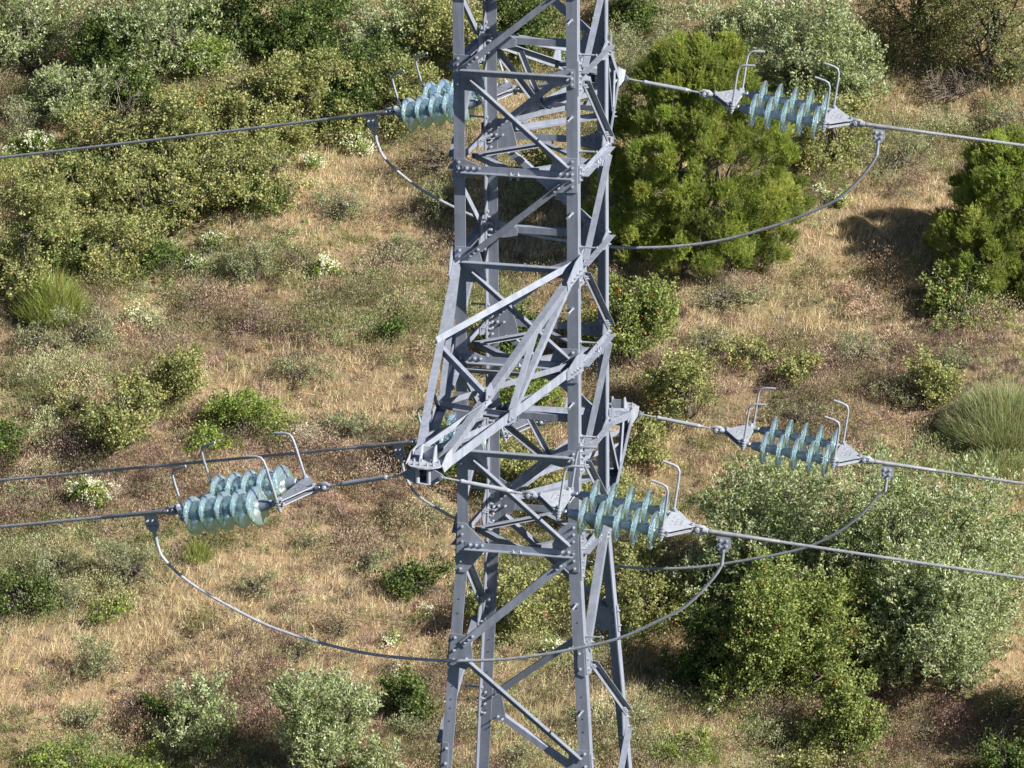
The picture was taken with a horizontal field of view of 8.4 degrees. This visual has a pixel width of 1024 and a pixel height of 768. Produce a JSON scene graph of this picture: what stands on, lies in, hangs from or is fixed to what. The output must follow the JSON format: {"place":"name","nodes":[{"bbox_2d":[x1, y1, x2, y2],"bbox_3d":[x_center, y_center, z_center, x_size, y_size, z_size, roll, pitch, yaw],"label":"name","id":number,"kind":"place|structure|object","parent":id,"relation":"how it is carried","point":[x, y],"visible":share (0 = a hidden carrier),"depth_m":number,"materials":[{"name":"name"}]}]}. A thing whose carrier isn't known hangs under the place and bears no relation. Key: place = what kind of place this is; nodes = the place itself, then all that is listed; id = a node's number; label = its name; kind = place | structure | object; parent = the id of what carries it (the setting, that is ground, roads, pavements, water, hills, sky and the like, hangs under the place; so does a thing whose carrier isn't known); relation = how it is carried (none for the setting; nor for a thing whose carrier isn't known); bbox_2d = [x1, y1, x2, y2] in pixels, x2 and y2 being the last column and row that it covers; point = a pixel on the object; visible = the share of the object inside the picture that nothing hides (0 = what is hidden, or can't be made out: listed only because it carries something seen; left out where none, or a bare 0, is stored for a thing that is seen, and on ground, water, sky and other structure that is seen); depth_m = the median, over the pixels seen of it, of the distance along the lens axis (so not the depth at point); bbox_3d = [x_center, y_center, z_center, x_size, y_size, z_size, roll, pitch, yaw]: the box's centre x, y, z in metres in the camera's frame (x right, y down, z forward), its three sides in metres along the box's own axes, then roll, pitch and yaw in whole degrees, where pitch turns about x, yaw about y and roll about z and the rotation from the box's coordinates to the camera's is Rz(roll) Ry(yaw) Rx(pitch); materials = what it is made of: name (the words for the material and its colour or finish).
{"place":"outdoors","nodes":[
{"label":"outdoors","id":0,"kind":"place"},
{"bbox_2d":[0,0,1023,767],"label":"ground","id":1,"kind":"structure","parent":0,"point":[724,400],"depth_m":156.83,"materials":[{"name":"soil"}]},
{"bbox_2d":[0,91,56,142],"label":"grey shrub","id":2,"kind":"object","parent":1,"relation":"on","point":[21,124],"visible":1,"depth_m":167.04,"materials":[{"name":"green plant"}]},
{"bbox_2d":[0,128,66,158],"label":"white flowering shrub","id":3,"kind":"object","parent":1,"relation":"on","point":[41,140],"visible":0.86,"depth_m":166.23,"materials":[{"name":"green plant"}]},
{"bbox_2d":[0,569,67,622],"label":"evergreen shrub","id":4,"kind":"object","parent":1,"relation":"on","point":[14,583],"visible":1,"depth_m":150.13,"materials":[{"name":"green plant"}]},
{"bbox_2d":[0,162,84,301],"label":"oak tree","id":5,"kind":"object","parent":1,"relation":"on","point":[14,254],"visible":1,"depth_m":160.84,"materials":[{"name":"green plant"}]},
{"bbox_2d":[0,0,101,68],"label":"olive tree","id":6,"kind":"object","parent":1,"relation":"on","point":[27,35],"visible":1,"depth_m":169.74,"materials":[{"name":"green plant"}]},
{"bbox_2d":[7,260,96,328],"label":"broom shrub","id":7,"kind":"object","parent":1,"relation":"on","point":[38,305],"visible":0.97,"depth_m":160.16,"materials":[{"name":"green plant"}]},
{"bbox_2d":[13,535,100,591],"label":"grey shrub","id":8,"kind":"object","parent":1,"relation":"on","point":[46,563],"visible":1,"depth_m":151.10,"materials":[{"name":"green plant"}]},
{"bbox_2d":[30,224,89,285],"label":"evergreen shrub","id":9,"kind":"object","parent":1,"relation":"on","point":[72,266],"visible":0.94,"depth_m":161.44,"materials":[{"name":"green plant"}]},
{"bbox_2d":[17,734,117,767],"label":"leafy shrub","id":10,"kind":"object","parent":1,"relation":"on","point":[63,763],"visible":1,"depth_m":145.38,"materials":[{"name":"green plant"}]},
{"bbox_2d":[20,54,128,123],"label":"olive tree","id":11,"kind":"object","parent":1,"relation":"on","point":[88,86],"visible":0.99,"depth_m":167.23,"materials":[{"name":"green plant"}]},
{"bbox_2d":[12,148,137,244],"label":"oak tree","id":12,"kind":"object","parent":1,"relation":"on","point":[85,207],"visible":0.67,"depth_m":163.58,"materials":[{"name":"green plant"}]},
{"bbox_2d":[46,300,129,356],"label":"grey shrub","id":13,"kind":"object","parent":1,"relation":"on","point":[87,331],"visible":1,"depth_m":159.25,"materials":[{"name":"green plant"}]},
{"bbox_2d":[60,474,121,511],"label":"white flowering shrub","id":14,"kind":"object","parent":1,"relation":"on","point":[82,489],"visible":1,"depth_m":153.25,"materials":[{"name":"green plant"}]},
{"bbox_2d":[72,631,123,685],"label":"grey shrub","id":15,"kind":"object","parent":1,"relation":"on","point":[97,656],"visible":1,"depth_m":147.90,"materials":[{"name":"green plant"}]},
{"bbox_2d":[44,206,170,287],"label":"oak tree","id":16,"kind":"object","parent":1,"relation":"on","point":[102,254],"visible":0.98,"depth_m":161.88,"materials":[{"name":"green plant"}]},
{"bbox_2d":[66,0,159,97],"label":"evergreen shrub","id":17,"kind":"object","parent":1,"relation":"on","point":[94,38],"visible":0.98,"depth_m":168.08,"materials":[{"name":"green plant"}]},
{"bbox_2d":[45,94,186,194],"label":"oak tree","id":18,"kind":"object","parent":1,"relation":"on","point":[101,133],"visible":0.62,"depth_m":165.72,"materials":[{"name":"green plant"}]},
{"bbox_2d":[73,363,173,452],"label":"shrub","id":19,"kind":"object","parent":1,"relation":"on","point":[122,425],"visible":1,"depth_m":155.20,"materials":[{"name":"green plant"}]},
{"bbox_2d":[83,535,175,594],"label":"grey shrub","id":20,"kind":"object","parent":1,"relation":"on","point":[125,551],"visible":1,"depth_m":150.96,"materials":[{"name":"green plant"}]},
{"bbox_2d":[94,59,169,118],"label":"evergreen shrub","id":21,"kind":"object","parent":1,"relation":"on","point":[133,85],"visible":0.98,"depth_m":167.46,"materials":[{"name":"green plant"}]},
{"bbox_2d":[123,234,194,283],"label":"evergreen shrub","id":22,"kind":"object","parent":1,"relation":"on","point":[155,255],"visible":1,"depth_m":162.27,"materials":[{"name":"green plant"}]},
{"bbox_2d":[95,135,230,239],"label":"oak tree","id":23,"kind":"object","parent":1,"relation":"on","point":[154,163],"visible":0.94,"depth_m":163.61,"materials":[{"name":"green plant"}]},
{"bbox_2d":[88,0,250,86],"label":"olive tree","id":24,"kind":"object","parent":1,"relation":"on","point":[167,32],"visible":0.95,"depth_m":168.41,"materials":[{"name":"green plant"}]},
{"bbox_2d":[134,338,208,416],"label":"oak shrub","id":25,"kind":"object","parent":1,"relation":"on","point":[179,365],"visible":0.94,"depth_m":156.69,"materials":[{"name":"green plant"}]},
{"bbox_2d":[117,78,267,174],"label":"oak tree","id":26,"kind":"object","parent":1,"relation":"on","point":[192,121],"visible":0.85,"depth_m":165.38,"materials":[{"name":"green plant"}]},
{"bbox_2d":[147,665,243,754],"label":"olive shrub","id":27,"kind":"object","parent":1,"relation":"on","point":[195,725],"visible":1,"depth_m":146.16,"materials":[{"name":"green plant"}]},
{"bbox_2d":[178,33,233,82],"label":"leafy shrub","id":28,"kind":"object","parent":1,"relation":"on","point":[191,62],"visible":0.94,"depth_m":168.37,"materials":[{"name":"green plant"}]},
{"bbox_2d":[150,115,318,214],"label":"oak tree","id":29,"kind":"object","parent":1,"relation":"on","point":[253,159],"visible":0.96,"depth_m":164.04,"materials":[{"name":"green plant"}]},
{"bbox_2d":[182,0,290,63],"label":"evergreen tree","id":30,"kind":"object","parent":1,"relation":"on","point":[240,16],"visible":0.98,"depth_m":169.42,"materials":[{"name":"green plant"}]},
{"bbox_2d":[198,384,296,448],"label":"leafy shrub","id":31,"kind":"object","parent":1,"relation":"on","point":[240,408],"visible":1,"depth_m":156.06,"materials":[{"name":"green plant"}]},
{"bbox_2d":[174,57,325,144],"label":"oak tree","id":32,"kind":"object","parent":1,"relation":"on","point":[269,111],"visible":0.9,"depth_m":166.25,"materials":[{"name":"green plant"}]},
{"bbox_2d":[224,235,282,289],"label":"grey shrub","id":33,"kind":"object","parent":1,"relation":"on","point":[253,269],"visible":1,"depth_m":162.00,"materials":[{"name":"green plant"}]},
{"bbox_2d":[215,160,294,217],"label":"evergreen shrub","id":34,"kind":"object","parent":1,"relation":"on","point":[278,201],"visible":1,"depth_m":163.96,"materials":[{"name":"green plant"}]},
{"bbox_2d":[259,346,335,389],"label":"grey shrub","id":35,"kind":"object","parent":1,"relation":"on","point":[287,365],"visible":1,"depth_m":158.11,"materials":[{"name":"green plant"}]},
{"bbox_2d":[249,0,358,60],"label":"evergreen tree","id":36,"kind":"object","parent":1,"relation":"on","point":[298,17],"visible":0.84,"depth_m":169.10,"materials":[{"name":"green plant"}]},
{"bbox_2d":[248,40,378,153],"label":"oak tree","id":37,"kind":"object","parent":1,"relation":"on","point":[289,61],"visible":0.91,"depth_m":166.48,"materials":[{"name":"green plant"}]},
{"bbox_2d":[257,658,408,767],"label":"olive tree","id":38,"kind":"object","parent":1,"relation":"on","point":[325,726],"visible":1,"depth_m":144.17,"materials":[{"name":"green plant"}]},
{"bbox_2d":[308,177,371,225],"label":"grey shrub","id":39,"kind":"object","parent":1,"relation":"on","point":[350,205],"visible":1,"depth_m":163.87,"materials":[{"name":"green plant"}]},
{"bbox_2d":[305,33,388,132],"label":"evergreen shrub","id":40,"kind":"object","parent":1,"relation":"on","point":[365,100],"visible":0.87,"depth_m":167.32,"materials":[{"name":"green plant"}]},
{"bbox_2d":[326,0,430,65],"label":"olive tree","id":41,"kind":"object","parent":1,"relation":"on","point":[395,12],"visible":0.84,"depth_m":169.51,"materials":[{"name":"green plant"}]},
{"bbox_2d":[346,30,419,102],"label":"evergreen shrub","id":42,"kind":"object","parent":1,"relation":"on","point":[380,41],"visible":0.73,"depth_m":168.45,"materials":[{"name":"green plant"}]},
{"bbox_2d":[337,46,450,140],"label":"oak tree","id":43,"kind":"object","parent":1,"relation":"on","point":[427,76],"visible":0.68,"depth_m":167.44,"materials":[{"name":"green plant"}]},
{"bbox_2d":[375,659,443,729],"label":"evergreen shrub","id":44,"kind":"object","parent":1,"relation":"on","point":[401,698],"visible":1,"depth_m":146.59,"materials":[{"name":"green plant"}]},
{"bbox_2d":[366,0,467,64],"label":"oak shrub","id":45,"kind":"object","parent":1,"relation":"on","point":[428,23],"visible":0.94,"depth_m":169.47,"materials":[{"name":"green plant"}]},
{"bbox_2d":[372,553,467,603],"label":"evergreen shrub","id":46,"kind":"object","parent":1,"relation":"on","point":[420,574],"visible":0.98,"depth_m":150.97,"materials":[{"name":"green plant"}]},
{"bbox_2d":[388,123,480,186],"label":"dry shrub","id":47,"kind":"object","parent":1,"relation":"on","point":[442,157],"visible":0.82,"depth_m":165.17,"materials":[{"name":"green plant"}]},
{"bbox_2d":[414,179,478,224],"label":"grey shrub","id":48,"kind":"object","parent":1,"relation":"on","point":[449,197],"visible":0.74,"depth_m":163.70,"materials":[{"name":"green plant"}]},
{"bbox_2d":[448,560,570,642],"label":"oak tree","id":49,"kind":"object","parent":1,"relation":"on","point":[524,611],"visible":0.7,"depth_m":149.27,"materials":[{"name":"green plant"}]},
{"bbox_2d":[0,0,1023,767],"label":"heath","id":50,"kind":"object","parent":1,"relation":"on","point":[238,748],"visible":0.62,"depth_m":155.64,"materials":[{"name":"brown plant"}]},
{"bbox_2d":[0,0,1023,767],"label":"undergrowth","id":51,"kind":"object","parent":1,"relation":"on","point":[648,668],"visible":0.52,"depth_m":155.73,"materials":[{"name":"green plant"}]},
{"bbox_2d":[476,0,565,66],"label":"evergreen tree","id":52,"kind":"object","parent":1,"relation":"on","point":[522,8],"visible":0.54,"depth_m":169.97,"materials":[{"name":"green plant"}]},
{"bbox_2d":[402,0,642,767],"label":"lattice tower","id":53,"kind":"structure","parent":1,"relation":"on","point":[487,417],"depth_m":60.62,"materials":[{"name":"metal"}]},
{"bbox_2d":[101,432,401,544],"bbox_3d":[-2.206,0.871,58.127,2.983,0.737,0.832,-9,17,29],"label":"insulator set","id":54,"kind":"object","parent":53,"relation":"attached to","point":[247,498],"visible":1,"depth_m":58.03,"materials":[{"name":"glass"}]},
{"bbox_2d":[156,545,722,661],"bbox_3d":[-0.636,1.798,58.000,5.011,1.137,0.027,5,18,18],"label":"jumper cable","id":55,"kind":"object","parent":54,"relation":"hanging from","point":[699,593],"visible":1,"depth_m":58.14,"materials":[{"name":"metal"}]},
{"bbox_2d":[328,52,547,141],"bbox_3d":[-0.502,-2.684,63.516,2.791,0.691,0.778,-8,17,29],"label":"insulator set","id":56,"kind":"object","parent":53,"relation":"attached to","point":[433,103],"visible":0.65,"depth_m":63.44,"materials":[{"name":"glass"}]},
{"bbox_2d":[0,118,328,158],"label":"conductor","id":57,"kind":"object","parent":56,"relation":"attached to","point":[166,138],"visible":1,"depth_m":65.04,"materials":[{"name":"metal"}]},
{"bbox_2d":[358,378,557,469],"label":"insulator set","id":58,"kind":"object","parent":53,"relation":"attached to","point":[520,425],"visible":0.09,"depth_m":65.04,"materials":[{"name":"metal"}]},
{"bbox_2d":[0,446,358,480],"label":"conductor","id":59,"kind":"object","parent":58,"relation":"attached to","point":[175,464],"visible":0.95,"depth_m":66.60,"materials":[{"name":"metal"}]},
{"bbox_2d":[443,446,778,564],"bbox_3d":[0.815,0.966,57.104,2.858,0.706,0.797,11,19,9],"label":"insulator set","id":60,"kind":"object","parent":53,"relation":"attached to","point":[661,524],"visible":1,"depth_m":57.01,"materials":[{"name":"glass"}]},
{"bbox_2d":[628,50,927,154],"bbox_3d":[2.401,-2.574,62.547,2.782,0.687,0.776,11,19,9],"label":"insulator set","id":61,"kind":"object","parent":53,"relation":"attached to","point":[729,100],"visible":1,"depth_m":62.44,"materials":[{"name":"glass"}]},
{"bbox_2d":[375,142,877,248],"bbox_3d":[1.022,-1.760,63.403,4.808,1.104,0.027,5,18,18],"label":"jumper cable","id":62,"kind":"object","parent":61,"relation":"hanging from","point":[651,247],"visible":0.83,"depth_m":63.37,"materials":[{"name":"metal"}]},
{"bbox_2d":[642,387,935,490],"bbox_3d":[2.554,0.474,64.014,2.792,0.690,0.778,11,19,9],"label":"insulator set","id":63,"kind":"object","parent":53,"relation":"attached to","point":[844,454],"visible":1,"depth_m":63.92,"materials":[{"name":"glass"}]},
{"bbox_2d":[402,469,885,569],"bbox_3d":[1.208,1.255,64.842,4.727,1.026,0.027,5,18,18],"label":"jumper cable","id":64,"kind":"object","parent":63,"relation":"hanging from","point":[700,566],"visible":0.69,"depth_m":64.73,"materials":[{"name":"metal"}]},
{"bbox_2d":[477,429,567,505],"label":"oak tree","id":65,"kind":"object","parent":1,"relation":"on","point":[519,467],"visible":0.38,"depth_m":153.82,"materials":[{"name":"green plant"}]},
{"bbox_2d":[565,268,684,365],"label":"oak tree","id":66,"kind":"object","parent":1,"relation":"on","point":[644,309],"visible":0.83,"depth_m":157.87,"materials":[{"name":"green plant"}]},
{"bbox_2d":[608,0,666,36],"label":"evergreen shrub","id":67,"kind":"object","parent":1,"relation":"on","point":[638,12],"visible":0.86,"depth_m":171.15,"materials":[{"name":"green plant"}]},
{"bbox_2d":[584,533,702,647],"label":"oak tree","id":68,"kind":"object","parent":1,"relation":"on","point":[649,589],"visible":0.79,"depth_m":149.41,"materials":[{"name":"green plant"}]},
{"bbox_2d":[614,411,675,473],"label":"oak shrub","id":69,"kind":"object","parent":1,"relation":"on","point":[646,435],"visible":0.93,"depth_m":155.26,"materials":[{"name":"green plant"}]},
{"bbox_2d":[608,10,685,101],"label":"grey shrub","id":70,"kind":"object","parent":1,"relation":"on","point":[620,41],"visible":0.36,"depth_m":168.72,"materials":[{"name":"green plant"}]},
{"bbox_2d":[630,344,732,429],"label":"oak shrub","id":71,"kind":"object","parent":1,"relation":"on","point":[682,368],"visible":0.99,"depth_m":156.20,"materials":[{"name":"green plant"}]},
{"bbox_2d":[649,722,717,766],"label":"leafy shrub","id":72,"kind":"object","parent":1,"relation":"on","point":[673,743],"visible":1,"depth_m":145.16,"materials":[{"name":"green plant"}]},
{"bbox_2d":[650,597,739,694],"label":"evergreen shrub","id":73,"kind":"object","parent":1,"relation":"on","point":[689,665],"visible":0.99,"depth_m":147.14,"materials":[{"name":"green plant"}]},
{"bbox_2d":[582,26,816,277],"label":"pine tree","id":74,"kind":"object","parent":1,"relation":"on","point":[768,192],"visible":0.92,"depth_m":160.24,"materials":[{"name":"green plant"}]},
{"bbox_2d":[679,273,777,313],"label":"grey shrub","id":75,"kind":"object","parent":1,"relation":"on","point":[741,294],"visible":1,"depth_m":160.35,"materials":[{"name":"green plant"}]},
{"bbox_2d":[679,0,796,64],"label":"olive tree","id":76,"kind":"object","parent":1,"relation":"on","point":[753,10],"visible":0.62,"depth_m":169.85,"materials":[{"name":"green plant"}]},
{"bbox_2d":[707,333,786,375],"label":"oak shrub","id":77,"kind":"object","parent":1,"relation":"on","point":[760,343],"visible":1,"depth_m":158.22,"materials":[{"name":"green plant"}]},
{"bbox_2d":[686,531,820,716],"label":"oak tree","id":78,"kind":"object","parent":1,"relation":"on","point":[759,615],"visible":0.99,"depth_m":146.22,"materials":[{"name":"green plant"}]},
{"bbox_2d":[665,447,843,615],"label":"olive tree","id":79,"kind":"object","parent":1,"relation":"on","point":[744,496],"visible":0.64,"depth_m":149.35,"materials":[{"name":"green plant"}]},
{"bbox_2d":[768,346,825,394],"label":"oak shrub","id":80,"kind":"object","parent":1,"relation":"on","point":[800,364],"visible":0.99,"depth_m":157.50,"materials":[{"name":"green plant"}]},
{"bbox_2d":[764,734,839,767],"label":"oak shrub","id":81,"kind":"object","parent":1,"relation":"on","point":[812,761],"visible":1,"depth_m":145.14,"materials":[{"name":"green plant"}]},
{"bbox_2d":[742,0,879,110],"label":"olive tree","id":82,"kind":"object","parent":1,"relation":"on","point":[786,37],"visible":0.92,"depth_m":167.24,"materials":[{"name":"green plant"}]},
{"bbox_2d":[757,481,900,641],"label":"olive tree","id":83,"kind":"object","parent":1,"relation":"on","point":[798,529],"visible":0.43,"depth_m":148.46,"materials":[{"name":"green plant"}]},
{"bbox_2d":[777,564,888,705],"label":"oak tree","id":84,"kind":"object","parent":1,"relation":"on","point":[835,619],"visible":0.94,"depth_m":146.72,"materials":[{"name":"green plant"}]},
{"bbox_2d":[787,90,880,174],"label":"shrub","id":85,"kind":"object","parent":1,"relation":"on","point":[812,152],"visible":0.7,"depth_m":165.44,"materials":[{"name":"green plant"}]},
{"bbox_2d":[795,662,897,767],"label":"oak shrub","id":86,"kind":"object","parent":1,"relation":"on","point":[844,720],"visible":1,"depth_m":145.35,"materials":[{"name":"green plant"}]},
{"bbox_2d":[806,23,894,110],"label":"olive shrub","id":87,"kind":"object","parent":1,"relation":"on","point":[865,80],"visible":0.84,"depth_m":166.96,"materials":[{"name":"green plant"}]},
{"bbox_2d":[841,124,938,181],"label":"grey shrub","id":88,"kind":"object","parent":1,"relation":"on","point":[902,151],"visible":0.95,"depth_m":165.75,"materials":[{"name":"green plant"}]},
{"bbox_2d":[794,432,1023,661],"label":"olive tree","id":89,"kind":"object","parent":1,"relation":"on","point":[899,517],"visible":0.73,"depth_m":147.84,"materials":[{"name":"green plant"}]},
{"bbox_2d":[852,0,989,72],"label":"open crowned tree","id":90,"kind":"object","parent":1,"relation":"on","point":[912,27],"visible":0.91,"depth_m":169.25,"materials":[{"name":"green plant"}]},
{"bbox_2d":[834,514,1023,698],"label":"olive tree","id":91,"kind":"object","parent":1,"relation":"on","point":[930,648],"visible":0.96,"depth_m":146.70,"materials":[{"name":"green plant"}]},
{"bbox_2d":[899,341,967,412],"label":"oak shrub","id":92,"kind":"object","parent":1,"relation":"on","point":[934,378],"visible":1,"depth_m":156.84,"materials":[{"name":"green plant"}]},
{"bbox_2d":[914,60,987,103],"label":"shrub","id":93,"kind":"object","parent":1,"relation":"on","point":[957,85],"visible":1,"depth_m":168.10,"materials":[{"name":"plant"}]},
{"bbox_2d":[914,259,1017,334],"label":"oak tree","id":94,"kind":"object","parent":1,"relation":"on","point":[940,300],"visible":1,"depth_m":160.31,"materials":[{"name":"green plant"}]},
{"bbox_2d":[912,0,1023,98],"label":"open crowned tree","id":95,"kind":"object","parent":1,"relation":"on","point":[995,43],"visible":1,"depth_m":167.96,"materials":[{"name":"green plant"}]},
{"bbox_2d":[920,120,1023,301],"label":"pine tree","id":96,"kind":"object","parent":1,"relation":"on","point":[980,190],"visible":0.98,"depth_m":160.81,"materials":[{"name":"green plant"}]},
{"bbox_2d":[936,372,1023,451],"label":"tall grass clump","id":97,"kind":"object","parent":1,"relation":"on","point":[991,410],"visible":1,"depth_m":155.25,"materials":[{"name":"green plant"}]},
{"bbox_2d":[955,444,1023,475],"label":"shrub","id":98,"kind":"object","parent":1,"relation":"on","point":[999,453],"visible":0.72,"depth_m":154.47,"materials":[{"name":"green plant"}]},
{"bbox_2d":[967,718,1023,767],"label":"evergreen tree","id":99,"kind":"object","parent":1,"relation":"on","point":[1016,758],"visible":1,"depth_m":144.71,"materials":[{"name":"green plant"}]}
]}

